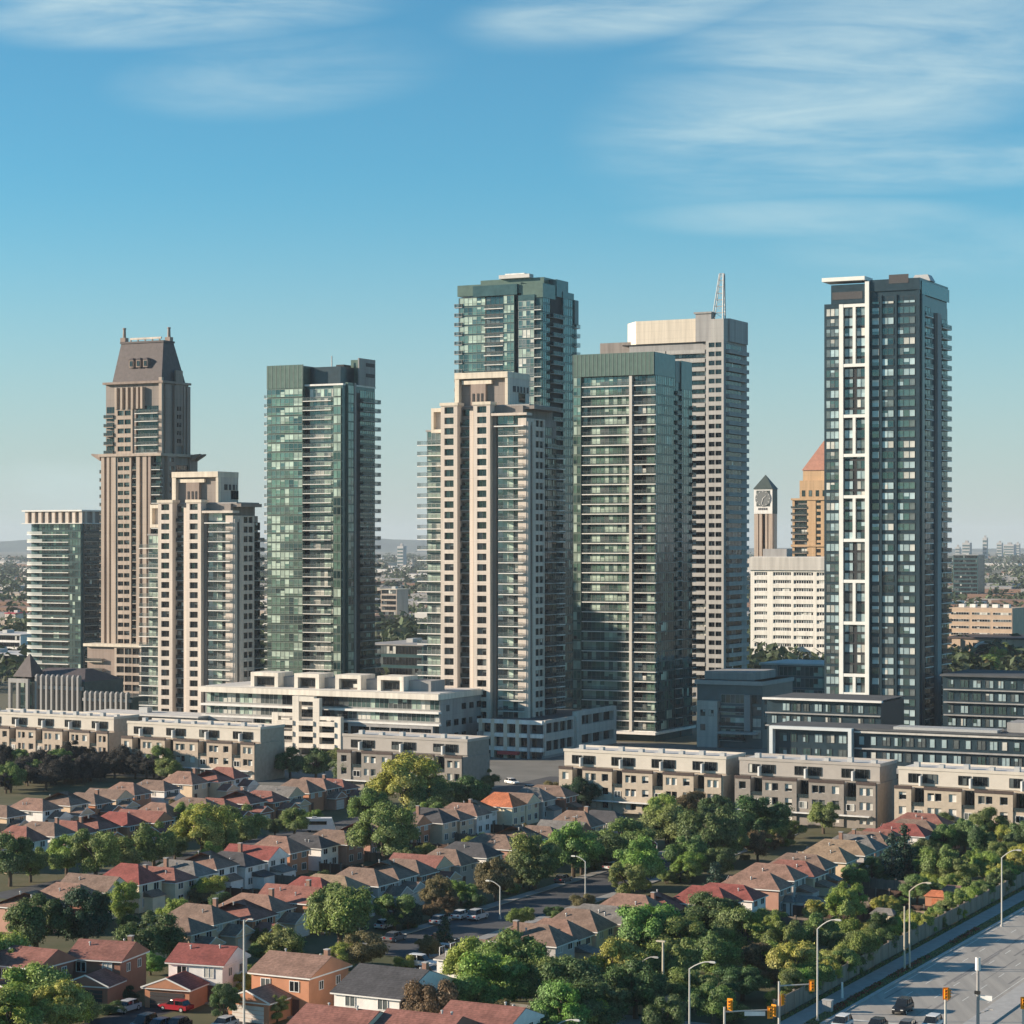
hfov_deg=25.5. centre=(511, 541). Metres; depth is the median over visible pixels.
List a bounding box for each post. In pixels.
[840,982,843,999]
[903,906,905,969]
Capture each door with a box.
[83,989,101,1004]
[150,992,183,1007]
[205,985,213,1004]
[232,1004,263,1023]
[238,936,249,950]
[287,999,298,1018]
[297,923,307,936]
[337,799,343,809]
[413,894,423,904]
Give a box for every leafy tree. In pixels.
[0,744,15,759]
[0,757,25,769]
[0,761,27,792]
[0,772,14,793]
[0,831,35,886]
[0,930,30,956]
[0,984,48,1023]
[1,961,73,1016]
[3,892,74,946]
[11,748,28,761]
[15,751,41,760]
[15,757,32,782]
[20,846,48,882]
[22,764,37,785]
[25,759,40,783]
[26,765,62,790]
[30,977,94,1023]
[33,748,52,759]
[39,754,61,765]
[39,758,68,785]
[43,748,72,758]
[45,834,89,875]
[49,885,114,941]
[59,754,80,783]
[60,740,86,758]
[69,828,122,874]
[74,754,100,782]
[83,752,101,780]
[86,747,96,753]
[91,764,111,781]
[94,753,109,763]
[97,750,110,754]
[101,754,126,777]
[105,880,140,928]
[108,744,133,773]
[111,910,187,956]
[113,835,142,866]
[120,910,158,925]
[121,755,142,778]
[124,747,143,761]
[131,820,177,865]
[134,756,156,778]
[146,744,175,777]
[146,951,168,974]
[150,754,156,778]
[154,758,184,777]
[154,897,187,914]
[166,801,241,850]
[173,801,199,826]
[174,836,188,859]
[187,887,216,903]
[190,874,228,902]
[195,841,223,854]
[207,895,231,904]
[208,891,230,904]
[208,982,241,1016]
[212,826,239,848]
[220,802,269,843]
[233,972,250,991]
[248,937,267,957]
[249,926,267,941]
[257,923,306,953]
[262,818,284,835]
[271,994,289,1021]
[274,745,302,777]
[278,807,309,833]
[294,746,333,777]
[304,809,324,816]
[304,885,374,954]
[310,870,329,875]
[314,880,344,905]
[326,748,338,758]
[328,758,346,777]
[330,941,354,964]
[342,930,390,964]
[345,799,422,860]
[346,786,392,819]
[365,750,449,807]
[372,893,415,930]
[393,903,424,928]
[396,847,422,853]
[399,978,459,1012]
[407,781,455,809]
[412,801,445,812]
[414,934,440,956]
[415,842,436,854]
[418,874,458,904]
[421,903,443,916]
[432,894,458,915]
[439,935,481,976]
[446,774,494,804]
[451,879,477,905]
[452,950,529,1003]
[461,836,473,841]
[473,855,517,900]
[474,926,550,1001]
[481,769,501,786]
[495,998,518,1006]
[502,831,563,889]
[504,907,535,923]
[505,883,518,894]
[511,954,578,999]
[513,876,523,888]
[515,852,551,890]
[519,876,541,889]
[527,979,592,1023]
[531,1008,565,1023]
[534,955,611,1007]
[542,820,604,877]
[543,780,558,785]
[560,776,602,804]
[570,980,632,1023]
[573,839,603,874]
[581,936,652,987]
[587,997,610,1022]
[588,830,630,864]
[596,817,657,857]
[602,956,669,1018]
[608,861,647,893]
[612,834,667,890]
[615,902,687,958]
[629,937,648,951]
[638,802,683,847]
[640,993,687,1023]
[641,879,651,891]
[642,792,682,811]
[646,936,703,981]
[650,915,710,945]
[656,873,675,883]
[662,834,709,866]
[664,871,674,882]
[665,966,720,1009]
[669,838,678,844]
[669,850,707,882]
[675,805,741,847]
[676,790,705,812]
[678,890,745,930]
[683,981,737,1023]
[693,929,745,975]
[697,793,735,813]
[699,847,737,878]
[702,807,736,816]
[703,896,735,930]
[705,846,721,855]
[712,905,769,949]
[712,965,772,1000]
[719,824,751,855]
[732,794,794,834]
[740,942,772,972]
[744,829,772,861]
[749,906,788,925]
[754,914,781,929]
[760,919,806,944]
[761,939,778,967]
[765,825,790,847]
[765,940,819,972]
[769,833,784,849]
[775,978,798,989]
[777,967,816,993]
[778,966,808,992]
[786,829,794,839]
[789,820,807,834]
[790,963,837,981]
[802,899,829,917]
[802,912,841,949]
[805,976,823,985]
[807,801,840,833]
[814,953,827,963]
[820,943,861,966]
[821,958,842,978]
[824,882,868,934]
[824,948,857,971]
[828,931,846,950]
[837,927,884,960]
[840,863,869,885]
[858,855,884,877]
[858,920,874,930]
[868,911,897,933]
[869,895,887,909]
[880,916,908,935]
[880,928,900,947]
[882,894,898,900]
[883,899,903,911]
[898,874,931,903]
[900,908,920,918]
[900,920,918,935]
[906,838,942,856]
[908,911,934,925]
[911,857,931,872]
[918,843,959,874]
[927,906,944,913]
[928,876,937,883]
[929,823,960,848]
[934,899,961,914]
[936,856,979,879]
[937,811,957,824]
[938,873,959,885]
[943,890,966,904]
[944,893,970,904]
[948,817,983,852]
[954,886,982,898]
[961,849,981,863]
[967,825,996,852]
[968,806,1010,832]
[969,850,1008,880]
[970,879,995,893]
[972,654,993,658]
[979,862,1008,879]
[983,656,1001,668]
[985,867,1002,875]
[985,868,1016,886]
[986,646,1007,660]
[986,841,1022,859]
[995,824,1021,840]
[1002,642,1019,653]
[1002,820,1023,845]
[1002,860,1017,868]
[1004,868,1022,876]
[1005,844,1023,865]
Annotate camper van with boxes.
[302,816,335,831]
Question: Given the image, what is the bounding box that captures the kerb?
[820,907,1023,1023]
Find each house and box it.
[0,805,28,831]
[0,825,49,850]
[0,890,66,935]
[0,945,77,987]
[5,610,27,620]
[10,798,73,821]
[23,817,76,848]
[41,882,102,914]
[45,791,94,820]
[59,816,98,855]
[61,872,128,918]
[67,935,149,1004]
[73,789,124,815]
[76,814,124,837]
[85,788,139,809]
[101,811,158,846]
[103,863,166,912]
[108,782,152,808]
[118,809,174,838]
[137,779,185,803]
[137,914,225,958]
[138,802,181,824]
[140,942,250,1010]
[143,864,198,907]
[157,857,224,893]
[163,768,209,797]
[167,898,254,950]
[169,797,220,826]
[185,850,243,887]
[198,769,239,797]
[206,797,253,817]
[212,767,259,792]
[218,851,275,888]
[218,888,309,936]
[218,899,286,942]
[221,786,273,819]
[224,842,296,875]
[227,948,352,1023]
[250,790,300,819]
[254,835,310,875]
[256,785,310,811]
[258,879,325,934]
[281,779,325,811]
[287,1002,383,1023]
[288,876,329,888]
[289,834,340,870]
[300,774,347,809]
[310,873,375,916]
[313,829,363,864]
[326,778,361,805]
[330,961,453,1011]
[336,867,414,911]
[340,823,380,852]
[366,859,424,904]
[374,1008,477,1023]
[389,852,462,881]
[390,858,451,889]
[411,814,431,842]
[413,805,459,843]
[426,848,479,885]
[433,942,457,977]
[439,808,475,833]
[439,1000,543,1023]
[441,802,492,834]
[444,841,504,879]
[465,799,498,823]
[467,833,515,859]
[479,920,577,957]
[481,792,526,825]
[488,791,540,824]
[495,824,547,847]
[517,787,562,820]
[525,825,558,840]
[533,784,583,812]
[536,918,600,960]
[537,816,593,832]
[553,806,605,831]
[553,908,617,957]
[576,903,646,952]
[589,810,627,833]
[599,893,666,916]
[648,889,686,912]
[673,885,743,931]
[704,882,768,912]
[705,870,794,911]
[727,862,819,897]
[770,852,842,885]
[772,859,836,895]
[796,839,876,868]
[803,845,858,886]
[805,831,887,865]
[847,829,902,868]
[863,828,909,851]
[876,822,932,843]
[881,812,959,848]
[895,819,952,849]
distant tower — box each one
[397,544,406,565]
[955,545,960,554]
[962,541,971,554]
[983,536,987,562]
[997,541,1002,558]
[1004,542,1015,557]
[1016,542,1019,555]
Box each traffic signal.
[723,998,772,1023]
[771,980,814,1023]
[943,987,951,1023]
[1020,997,1023,1023]
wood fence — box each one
[224,886,259,896]
[275,874,304,884]
[319,861,366,872]
[364,851,391,861]
[407,841,448,848]
[455,832,477,841]
[491,823,513,832]
[780,915,835,926]
[790,903,844,917]
[806,891,908,941]
[817,895,870,906]
[837,885,897,898]
[861,877,912,889]
[875,870,933,880]
[894,860,913,871]
[900,903,953,912]
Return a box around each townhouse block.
[0,708,138,752]
[121,717,284,781]
[337,730,489,793]
[558,744,745,814]
[734,753,897,828]
[894,762,1023,831]
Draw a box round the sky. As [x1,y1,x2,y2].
[0,0,1023,548]
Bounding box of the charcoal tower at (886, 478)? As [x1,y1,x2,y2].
[822,274,951,725]
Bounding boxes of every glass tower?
[22,510,100,669]
[264,356,380,676]
[454,273,579,709]
[573,352,695,741]
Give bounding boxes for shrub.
[71,991,104,1022]
[102,1000,126,1014]
[122,985,139,998]
[392,954,415,967]
[402,923,417,929]
[462,893,488,907]
[502,884,521,893]
[543,906,564,915]
[551,910,559,917]
[569,893,596,905]
[588,857,611,869]
[669,870,693,882]
[719,1002,750,1021]
[739,854,749,859]
[760,968,779,982]
[763,989,788,1005]
[779,838,795,846]
[802,920,813,926]
[895,910,906,916]
[897,896,910,903]
[919,871,942,879]
[924,910,942,917]
[927,881,944,889]
[942,916,948,927]
[957,875,989,886]
[986,878,1009,891]
[1011,864,1023,872]
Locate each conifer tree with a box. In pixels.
[433,915,457,945]
[703,861,725,883]
[880,831,906,880]
[892,823,918,870]
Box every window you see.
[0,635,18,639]
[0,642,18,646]
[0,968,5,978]
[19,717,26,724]
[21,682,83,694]
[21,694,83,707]
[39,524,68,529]
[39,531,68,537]
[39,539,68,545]
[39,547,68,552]
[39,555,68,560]
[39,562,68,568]
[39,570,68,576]
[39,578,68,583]
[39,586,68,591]
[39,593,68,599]
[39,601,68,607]
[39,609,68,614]
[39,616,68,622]
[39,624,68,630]
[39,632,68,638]
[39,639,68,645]
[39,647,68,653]
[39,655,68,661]
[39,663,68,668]
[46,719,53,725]
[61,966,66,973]
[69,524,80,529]
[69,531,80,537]
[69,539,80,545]
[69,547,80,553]
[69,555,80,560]
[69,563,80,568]
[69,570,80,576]
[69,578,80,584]
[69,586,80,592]
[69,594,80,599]
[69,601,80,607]
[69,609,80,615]
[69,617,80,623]
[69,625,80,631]
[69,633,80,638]
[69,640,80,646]
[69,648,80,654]
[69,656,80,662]
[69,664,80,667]
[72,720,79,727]
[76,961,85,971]
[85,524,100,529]
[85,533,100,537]
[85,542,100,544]
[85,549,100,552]
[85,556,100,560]
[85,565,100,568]
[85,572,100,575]
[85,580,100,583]
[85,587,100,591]
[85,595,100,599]
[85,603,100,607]
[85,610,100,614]
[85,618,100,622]
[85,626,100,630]
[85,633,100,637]
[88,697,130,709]
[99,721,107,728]
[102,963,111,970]
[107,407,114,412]
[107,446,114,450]
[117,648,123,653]
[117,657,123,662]
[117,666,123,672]
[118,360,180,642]
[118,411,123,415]
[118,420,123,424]
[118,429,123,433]
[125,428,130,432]
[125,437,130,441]
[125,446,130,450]
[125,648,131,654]
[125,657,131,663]
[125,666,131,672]
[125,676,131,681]
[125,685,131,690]
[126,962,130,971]
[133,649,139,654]
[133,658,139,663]
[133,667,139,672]
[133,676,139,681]
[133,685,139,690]
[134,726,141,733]
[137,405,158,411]
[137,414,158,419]
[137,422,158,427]
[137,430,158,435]
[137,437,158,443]
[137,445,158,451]
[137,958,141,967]
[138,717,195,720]
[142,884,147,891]
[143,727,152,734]
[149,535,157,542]
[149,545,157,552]
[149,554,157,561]
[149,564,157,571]
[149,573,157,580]
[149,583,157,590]
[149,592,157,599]
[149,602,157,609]
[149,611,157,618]
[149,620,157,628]
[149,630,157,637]
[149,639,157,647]
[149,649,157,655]
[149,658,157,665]
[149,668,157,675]
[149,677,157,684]
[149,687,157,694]
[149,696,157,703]
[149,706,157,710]
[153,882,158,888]
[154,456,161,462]
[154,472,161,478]
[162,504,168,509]
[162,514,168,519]
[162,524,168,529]
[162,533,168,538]
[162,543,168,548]
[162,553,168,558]
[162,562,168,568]
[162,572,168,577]
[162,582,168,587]
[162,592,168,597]
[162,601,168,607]
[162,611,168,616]
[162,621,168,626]
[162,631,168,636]
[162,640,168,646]
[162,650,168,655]
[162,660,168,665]
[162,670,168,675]
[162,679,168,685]
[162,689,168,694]
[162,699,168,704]
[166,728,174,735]
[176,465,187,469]
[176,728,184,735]
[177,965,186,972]
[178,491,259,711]
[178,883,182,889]
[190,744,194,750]
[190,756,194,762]
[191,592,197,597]
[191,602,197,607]
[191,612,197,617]
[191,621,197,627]
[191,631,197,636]
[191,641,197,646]
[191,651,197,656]
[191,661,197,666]
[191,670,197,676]
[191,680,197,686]
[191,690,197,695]
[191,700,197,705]
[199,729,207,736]
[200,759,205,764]
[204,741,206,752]
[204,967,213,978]
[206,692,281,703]
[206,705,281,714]
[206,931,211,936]
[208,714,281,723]
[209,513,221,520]
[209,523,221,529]
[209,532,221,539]
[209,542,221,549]
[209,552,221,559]
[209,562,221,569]
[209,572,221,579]
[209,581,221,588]
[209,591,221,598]
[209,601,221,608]
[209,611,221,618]
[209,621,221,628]
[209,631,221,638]
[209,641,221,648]
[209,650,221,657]
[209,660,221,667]
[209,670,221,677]
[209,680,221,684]
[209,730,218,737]
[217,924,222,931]
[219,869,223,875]
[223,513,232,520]
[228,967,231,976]
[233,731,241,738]
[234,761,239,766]
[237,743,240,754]
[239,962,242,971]
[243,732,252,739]
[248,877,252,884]
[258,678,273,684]
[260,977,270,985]
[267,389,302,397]
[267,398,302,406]
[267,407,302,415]
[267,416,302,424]
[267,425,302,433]
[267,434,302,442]
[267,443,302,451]
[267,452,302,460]
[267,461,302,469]
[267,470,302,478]
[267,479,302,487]
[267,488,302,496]
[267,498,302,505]
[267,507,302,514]
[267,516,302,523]
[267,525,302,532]
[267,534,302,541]
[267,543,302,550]
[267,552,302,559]
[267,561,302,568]
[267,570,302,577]
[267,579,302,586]
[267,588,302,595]
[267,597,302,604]
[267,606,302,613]
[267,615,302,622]
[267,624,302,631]
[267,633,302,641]
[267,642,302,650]
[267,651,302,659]
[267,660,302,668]
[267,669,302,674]
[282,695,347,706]
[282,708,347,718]
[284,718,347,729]
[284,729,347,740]
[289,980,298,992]
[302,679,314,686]
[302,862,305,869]
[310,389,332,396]
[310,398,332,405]
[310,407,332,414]
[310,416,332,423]
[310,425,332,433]
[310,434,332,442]
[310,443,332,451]
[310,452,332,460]
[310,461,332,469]
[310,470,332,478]
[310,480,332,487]
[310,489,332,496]
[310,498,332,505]
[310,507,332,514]
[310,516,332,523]
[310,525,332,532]
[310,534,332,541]
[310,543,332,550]
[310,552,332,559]
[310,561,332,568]
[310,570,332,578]
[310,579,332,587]
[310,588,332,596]
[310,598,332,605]
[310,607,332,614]
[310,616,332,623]
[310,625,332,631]
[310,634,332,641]
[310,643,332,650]
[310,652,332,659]
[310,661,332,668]
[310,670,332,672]
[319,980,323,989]
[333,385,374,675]
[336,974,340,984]
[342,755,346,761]
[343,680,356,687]
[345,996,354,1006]
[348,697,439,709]
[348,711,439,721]
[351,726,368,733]
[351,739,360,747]
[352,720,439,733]
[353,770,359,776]
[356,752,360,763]
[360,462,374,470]
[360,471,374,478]
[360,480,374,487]
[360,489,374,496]
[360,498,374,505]
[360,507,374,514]
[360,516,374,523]
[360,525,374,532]
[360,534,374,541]
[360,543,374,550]
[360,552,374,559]
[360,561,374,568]
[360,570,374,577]
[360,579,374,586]
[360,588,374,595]
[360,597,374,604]
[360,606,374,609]
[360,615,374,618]
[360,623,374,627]
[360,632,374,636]
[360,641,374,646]
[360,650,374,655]
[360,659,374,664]
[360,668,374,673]
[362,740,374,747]
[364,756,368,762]
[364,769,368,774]
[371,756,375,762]
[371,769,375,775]
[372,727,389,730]
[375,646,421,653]
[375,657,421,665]
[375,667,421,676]
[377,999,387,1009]
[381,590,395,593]
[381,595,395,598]
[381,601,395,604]
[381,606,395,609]
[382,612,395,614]
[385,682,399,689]
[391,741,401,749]
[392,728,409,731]
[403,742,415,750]
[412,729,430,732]
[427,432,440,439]
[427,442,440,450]
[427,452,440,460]
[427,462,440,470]
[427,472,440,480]
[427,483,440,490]
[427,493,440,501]
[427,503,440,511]
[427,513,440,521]
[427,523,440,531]
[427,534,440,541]
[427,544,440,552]
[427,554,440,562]
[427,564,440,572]
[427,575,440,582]
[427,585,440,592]
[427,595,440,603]
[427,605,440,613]
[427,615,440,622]
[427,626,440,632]
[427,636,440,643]
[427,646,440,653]
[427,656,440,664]
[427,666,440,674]
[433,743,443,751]
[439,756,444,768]
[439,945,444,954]
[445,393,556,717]
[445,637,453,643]
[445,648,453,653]
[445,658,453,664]
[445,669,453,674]
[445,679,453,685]
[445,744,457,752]
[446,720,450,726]
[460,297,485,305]
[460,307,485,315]
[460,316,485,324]
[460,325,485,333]
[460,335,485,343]
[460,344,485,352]
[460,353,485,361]
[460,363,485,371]
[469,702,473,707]
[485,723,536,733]
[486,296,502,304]
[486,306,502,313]
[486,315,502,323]
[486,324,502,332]
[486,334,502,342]
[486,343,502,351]
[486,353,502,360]
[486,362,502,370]
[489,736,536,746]
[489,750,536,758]
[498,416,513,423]
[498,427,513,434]
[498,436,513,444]
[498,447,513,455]
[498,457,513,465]
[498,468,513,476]
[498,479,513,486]
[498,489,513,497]
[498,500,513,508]
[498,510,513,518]
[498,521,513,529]
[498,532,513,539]
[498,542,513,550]
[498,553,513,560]
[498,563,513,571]
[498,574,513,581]
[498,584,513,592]
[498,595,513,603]
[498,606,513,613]
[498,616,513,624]
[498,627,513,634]
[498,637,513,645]
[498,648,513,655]
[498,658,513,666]
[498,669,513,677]
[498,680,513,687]
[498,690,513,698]
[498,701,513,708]
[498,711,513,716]
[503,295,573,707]
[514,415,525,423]
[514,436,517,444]
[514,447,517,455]
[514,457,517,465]
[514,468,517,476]
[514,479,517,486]
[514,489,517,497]
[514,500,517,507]
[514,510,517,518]
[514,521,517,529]
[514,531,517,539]
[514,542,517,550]
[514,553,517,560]
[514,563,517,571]
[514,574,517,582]
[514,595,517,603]
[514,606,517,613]
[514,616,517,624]
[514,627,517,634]
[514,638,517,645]
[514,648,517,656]
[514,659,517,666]
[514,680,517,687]
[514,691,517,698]
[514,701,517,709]
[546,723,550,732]
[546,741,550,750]
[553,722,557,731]
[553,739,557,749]
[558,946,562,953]
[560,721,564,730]
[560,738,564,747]
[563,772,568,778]
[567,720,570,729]
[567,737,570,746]
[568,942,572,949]
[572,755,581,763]
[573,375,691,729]
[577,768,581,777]
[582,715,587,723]
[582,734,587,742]
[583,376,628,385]
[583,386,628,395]
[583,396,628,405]
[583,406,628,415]
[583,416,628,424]
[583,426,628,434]
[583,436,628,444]
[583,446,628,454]
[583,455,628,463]
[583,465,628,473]
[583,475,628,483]
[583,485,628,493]
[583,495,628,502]
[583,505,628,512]
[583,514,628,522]
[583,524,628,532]
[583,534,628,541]
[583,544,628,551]
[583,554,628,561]
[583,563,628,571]
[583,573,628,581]
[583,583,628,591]
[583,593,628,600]
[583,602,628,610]
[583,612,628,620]
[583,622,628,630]
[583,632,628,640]
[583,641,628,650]
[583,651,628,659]
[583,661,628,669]
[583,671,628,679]
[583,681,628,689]
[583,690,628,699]
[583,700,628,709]
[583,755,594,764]
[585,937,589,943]
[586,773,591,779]
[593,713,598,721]
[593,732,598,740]
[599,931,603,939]
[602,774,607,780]
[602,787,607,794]
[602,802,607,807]
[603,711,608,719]
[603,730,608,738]
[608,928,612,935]
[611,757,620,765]
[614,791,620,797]
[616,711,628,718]
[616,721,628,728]
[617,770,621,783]
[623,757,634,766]
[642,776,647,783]
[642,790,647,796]
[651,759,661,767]
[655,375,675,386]
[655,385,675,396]
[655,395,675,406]
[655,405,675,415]
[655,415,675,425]
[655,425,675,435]
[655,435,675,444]
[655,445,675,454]
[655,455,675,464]
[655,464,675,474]
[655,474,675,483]
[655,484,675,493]
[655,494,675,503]
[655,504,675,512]
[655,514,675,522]
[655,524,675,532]
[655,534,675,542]
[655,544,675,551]
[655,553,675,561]
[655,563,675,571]
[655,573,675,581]
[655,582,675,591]
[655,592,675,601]
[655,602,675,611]
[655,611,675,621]
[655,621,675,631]
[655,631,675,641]
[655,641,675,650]
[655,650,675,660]
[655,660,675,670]
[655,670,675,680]
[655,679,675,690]
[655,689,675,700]
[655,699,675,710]
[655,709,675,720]
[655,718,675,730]
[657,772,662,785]
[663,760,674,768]
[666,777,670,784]
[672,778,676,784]
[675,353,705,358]
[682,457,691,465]
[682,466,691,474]
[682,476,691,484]
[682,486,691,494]
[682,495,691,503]
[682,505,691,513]
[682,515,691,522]
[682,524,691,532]
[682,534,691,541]
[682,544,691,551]
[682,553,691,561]
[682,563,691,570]
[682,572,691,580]
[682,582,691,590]
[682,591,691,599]
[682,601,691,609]
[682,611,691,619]
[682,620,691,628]
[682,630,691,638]
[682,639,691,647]
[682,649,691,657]
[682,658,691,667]
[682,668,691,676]
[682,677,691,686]
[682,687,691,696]
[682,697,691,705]
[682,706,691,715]
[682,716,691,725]
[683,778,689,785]
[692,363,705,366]
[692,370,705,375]
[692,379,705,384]
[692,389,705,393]
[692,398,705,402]
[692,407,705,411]
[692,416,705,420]
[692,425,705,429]
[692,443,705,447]
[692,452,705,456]
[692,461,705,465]
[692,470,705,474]
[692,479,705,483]
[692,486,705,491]
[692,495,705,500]
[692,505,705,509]
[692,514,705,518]
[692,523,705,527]
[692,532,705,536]
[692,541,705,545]
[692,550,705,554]
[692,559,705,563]
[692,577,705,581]
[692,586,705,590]
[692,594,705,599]
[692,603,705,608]
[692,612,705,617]
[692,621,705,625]
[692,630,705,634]
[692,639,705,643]
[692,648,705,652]
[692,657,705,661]
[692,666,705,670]
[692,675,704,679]
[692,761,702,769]
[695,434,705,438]
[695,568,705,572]
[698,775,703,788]
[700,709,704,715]
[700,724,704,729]
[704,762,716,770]
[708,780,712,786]
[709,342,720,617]
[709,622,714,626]
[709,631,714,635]
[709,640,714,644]
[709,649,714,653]
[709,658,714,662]
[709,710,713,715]
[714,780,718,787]
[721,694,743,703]
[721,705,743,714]
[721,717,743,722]
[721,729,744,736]
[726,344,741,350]
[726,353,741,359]
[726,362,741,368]
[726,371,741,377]
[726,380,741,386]
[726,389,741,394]
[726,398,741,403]
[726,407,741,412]
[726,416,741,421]
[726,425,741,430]
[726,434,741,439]
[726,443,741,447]
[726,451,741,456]
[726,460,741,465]
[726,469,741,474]
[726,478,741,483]
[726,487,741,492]
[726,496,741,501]
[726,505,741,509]
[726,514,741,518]
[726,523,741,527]
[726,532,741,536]
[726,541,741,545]
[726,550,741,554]
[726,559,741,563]
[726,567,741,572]
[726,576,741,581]
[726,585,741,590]
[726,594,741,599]
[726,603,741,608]
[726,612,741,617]
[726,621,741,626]
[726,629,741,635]
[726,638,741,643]
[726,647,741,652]
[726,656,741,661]
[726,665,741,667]
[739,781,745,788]
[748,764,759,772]
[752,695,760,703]
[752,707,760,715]
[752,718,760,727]
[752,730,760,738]
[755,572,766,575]
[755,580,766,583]
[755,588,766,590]
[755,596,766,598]
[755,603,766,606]
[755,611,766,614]
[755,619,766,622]
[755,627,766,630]
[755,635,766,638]
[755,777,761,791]
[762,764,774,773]
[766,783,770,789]
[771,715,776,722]
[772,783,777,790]
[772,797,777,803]
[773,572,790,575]
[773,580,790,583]
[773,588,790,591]
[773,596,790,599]
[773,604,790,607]
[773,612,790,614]
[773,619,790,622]
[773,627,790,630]
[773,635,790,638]
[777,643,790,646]
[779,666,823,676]
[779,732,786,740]
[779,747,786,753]
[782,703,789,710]
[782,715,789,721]
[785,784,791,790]
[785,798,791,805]
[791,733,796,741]
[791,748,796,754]
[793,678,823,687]
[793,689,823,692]
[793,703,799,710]
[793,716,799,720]
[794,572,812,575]
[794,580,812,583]
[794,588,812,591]
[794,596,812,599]
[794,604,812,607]
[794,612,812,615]
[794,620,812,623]
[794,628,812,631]
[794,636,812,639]
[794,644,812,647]
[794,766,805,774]
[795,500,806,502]
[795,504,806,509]
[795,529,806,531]
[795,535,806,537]
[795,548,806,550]
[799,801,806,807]
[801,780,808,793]
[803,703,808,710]
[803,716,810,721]
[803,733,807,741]
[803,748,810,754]
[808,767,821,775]
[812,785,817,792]
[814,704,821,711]
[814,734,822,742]
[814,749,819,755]
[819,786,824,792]
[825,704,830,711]
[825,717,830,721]
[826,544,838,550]
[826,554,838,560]
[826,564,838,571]
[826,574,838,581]
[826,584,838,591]
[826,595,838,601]
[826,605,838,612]
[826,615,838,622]
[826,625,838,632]
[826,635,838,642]
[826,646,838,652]
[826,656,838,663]
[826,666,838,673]
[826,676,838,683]
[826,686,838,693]
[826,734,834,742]
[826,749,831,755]
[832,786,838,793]
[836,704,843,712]
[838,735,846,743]
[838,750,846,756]
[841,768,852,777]
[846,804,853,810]
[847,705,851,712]
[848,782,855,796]
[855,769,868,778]
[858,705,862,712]
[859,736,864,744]
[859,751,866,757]
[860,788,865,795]
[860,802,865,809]
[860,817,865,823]
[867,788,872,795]
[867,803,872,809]
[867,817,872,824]
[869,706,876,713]
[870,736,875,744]
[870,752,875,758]
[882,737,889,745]
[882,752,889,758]
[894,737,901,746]
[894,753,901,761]
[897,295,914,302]
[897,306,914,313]
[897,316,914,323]
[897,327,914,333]
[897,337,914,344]
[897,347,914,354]
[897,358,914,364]
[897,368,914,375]
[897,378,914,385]
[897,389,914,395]
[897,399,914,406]
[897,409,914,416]
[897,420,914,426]
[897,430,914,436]
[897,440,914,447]
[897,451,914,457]
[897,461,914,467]
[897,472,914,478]
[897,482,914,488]
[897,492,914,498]
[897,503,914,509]
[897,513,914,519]
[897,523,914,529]
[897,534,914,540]
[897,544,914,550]
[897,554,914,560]
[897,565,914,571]
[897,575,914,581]
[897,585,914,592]
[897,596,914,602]
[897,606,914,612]
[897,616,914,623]
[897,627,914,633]
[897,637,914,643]
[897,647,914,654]
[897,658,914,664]
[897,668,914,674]
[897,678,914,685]
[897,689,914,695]
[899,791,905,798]
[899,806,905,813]
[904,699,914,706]
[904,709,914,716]
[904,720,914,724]
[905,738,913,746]
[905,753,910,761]
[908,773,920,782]
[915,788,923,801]
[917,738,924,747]
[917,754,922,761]
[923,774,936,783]
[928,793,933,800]
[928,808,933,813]
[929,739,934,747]
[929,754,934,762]
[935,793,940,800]
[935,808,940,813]
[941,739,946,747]
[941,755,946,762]
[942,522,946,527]
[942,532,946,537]
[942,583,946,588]
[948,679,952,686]
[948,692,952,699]
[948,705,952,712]
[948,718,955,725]
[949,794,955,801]
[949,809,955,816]
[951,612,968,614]
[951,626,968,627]
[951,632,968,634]
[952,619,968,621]
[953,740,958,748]
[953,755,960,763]
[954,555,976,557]
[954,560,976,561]
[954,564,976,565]
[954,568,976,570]
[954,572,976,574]
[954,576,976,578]
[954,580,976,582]
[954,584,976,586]
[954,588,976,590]
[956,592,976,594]
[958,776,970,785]
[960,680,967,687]
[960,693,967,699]
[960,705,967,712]
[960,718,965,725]
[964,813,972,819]
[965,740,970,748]
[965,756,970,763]
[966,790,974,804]
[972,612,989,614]
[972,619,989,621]
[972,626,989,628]
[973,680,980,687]
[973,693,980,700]
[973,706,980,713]
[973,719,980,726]
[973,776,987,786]
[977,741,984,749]
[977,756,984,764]
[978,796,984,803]
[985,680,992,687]
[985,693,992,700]
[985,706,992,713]
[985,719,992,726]
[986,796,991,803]
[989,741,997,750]
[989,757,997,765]
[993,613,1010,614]
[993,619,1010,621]
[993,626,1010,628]
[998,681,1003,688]
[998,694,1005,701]
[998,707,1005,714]
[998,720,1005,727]
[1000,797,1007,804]
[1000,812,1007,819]
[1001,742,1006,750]
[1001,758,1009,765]
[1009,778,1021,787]
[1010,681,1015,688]
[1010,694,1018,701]
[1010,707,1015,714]
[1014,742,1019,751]
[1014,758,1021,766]
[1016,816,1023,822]
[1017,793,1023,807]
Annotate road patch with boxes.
[884,935,1023,1017]
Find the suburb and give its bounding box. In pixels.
[0,556,1023,632]
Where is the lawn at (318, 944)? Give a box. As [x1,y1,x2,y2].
[0,776,1023,1023]
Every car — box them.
[116,998,141,1013]
[130,1012,157,1023]
[149,1016,169,1023]
[158,998,193,1012]
[166,1015,192,1023]
[212,1014,238,1023]
[374,919,396,929]
[383,931,406,942]
[410,953,436,965]
[416,964,436,971]
[429,914,450,924]
[431,932,459,941]
[438,942,449,952]
[450,909,467,919]
[467,908,488,920]
[504,778,519,784]
[553,874,572,882]
[602,861,614,869]
[831,1012,853,1023]
[868,1016,887,1023]
[892,996,913,1014]
[899,1018,917,1023]
[922,1012,943,1023]

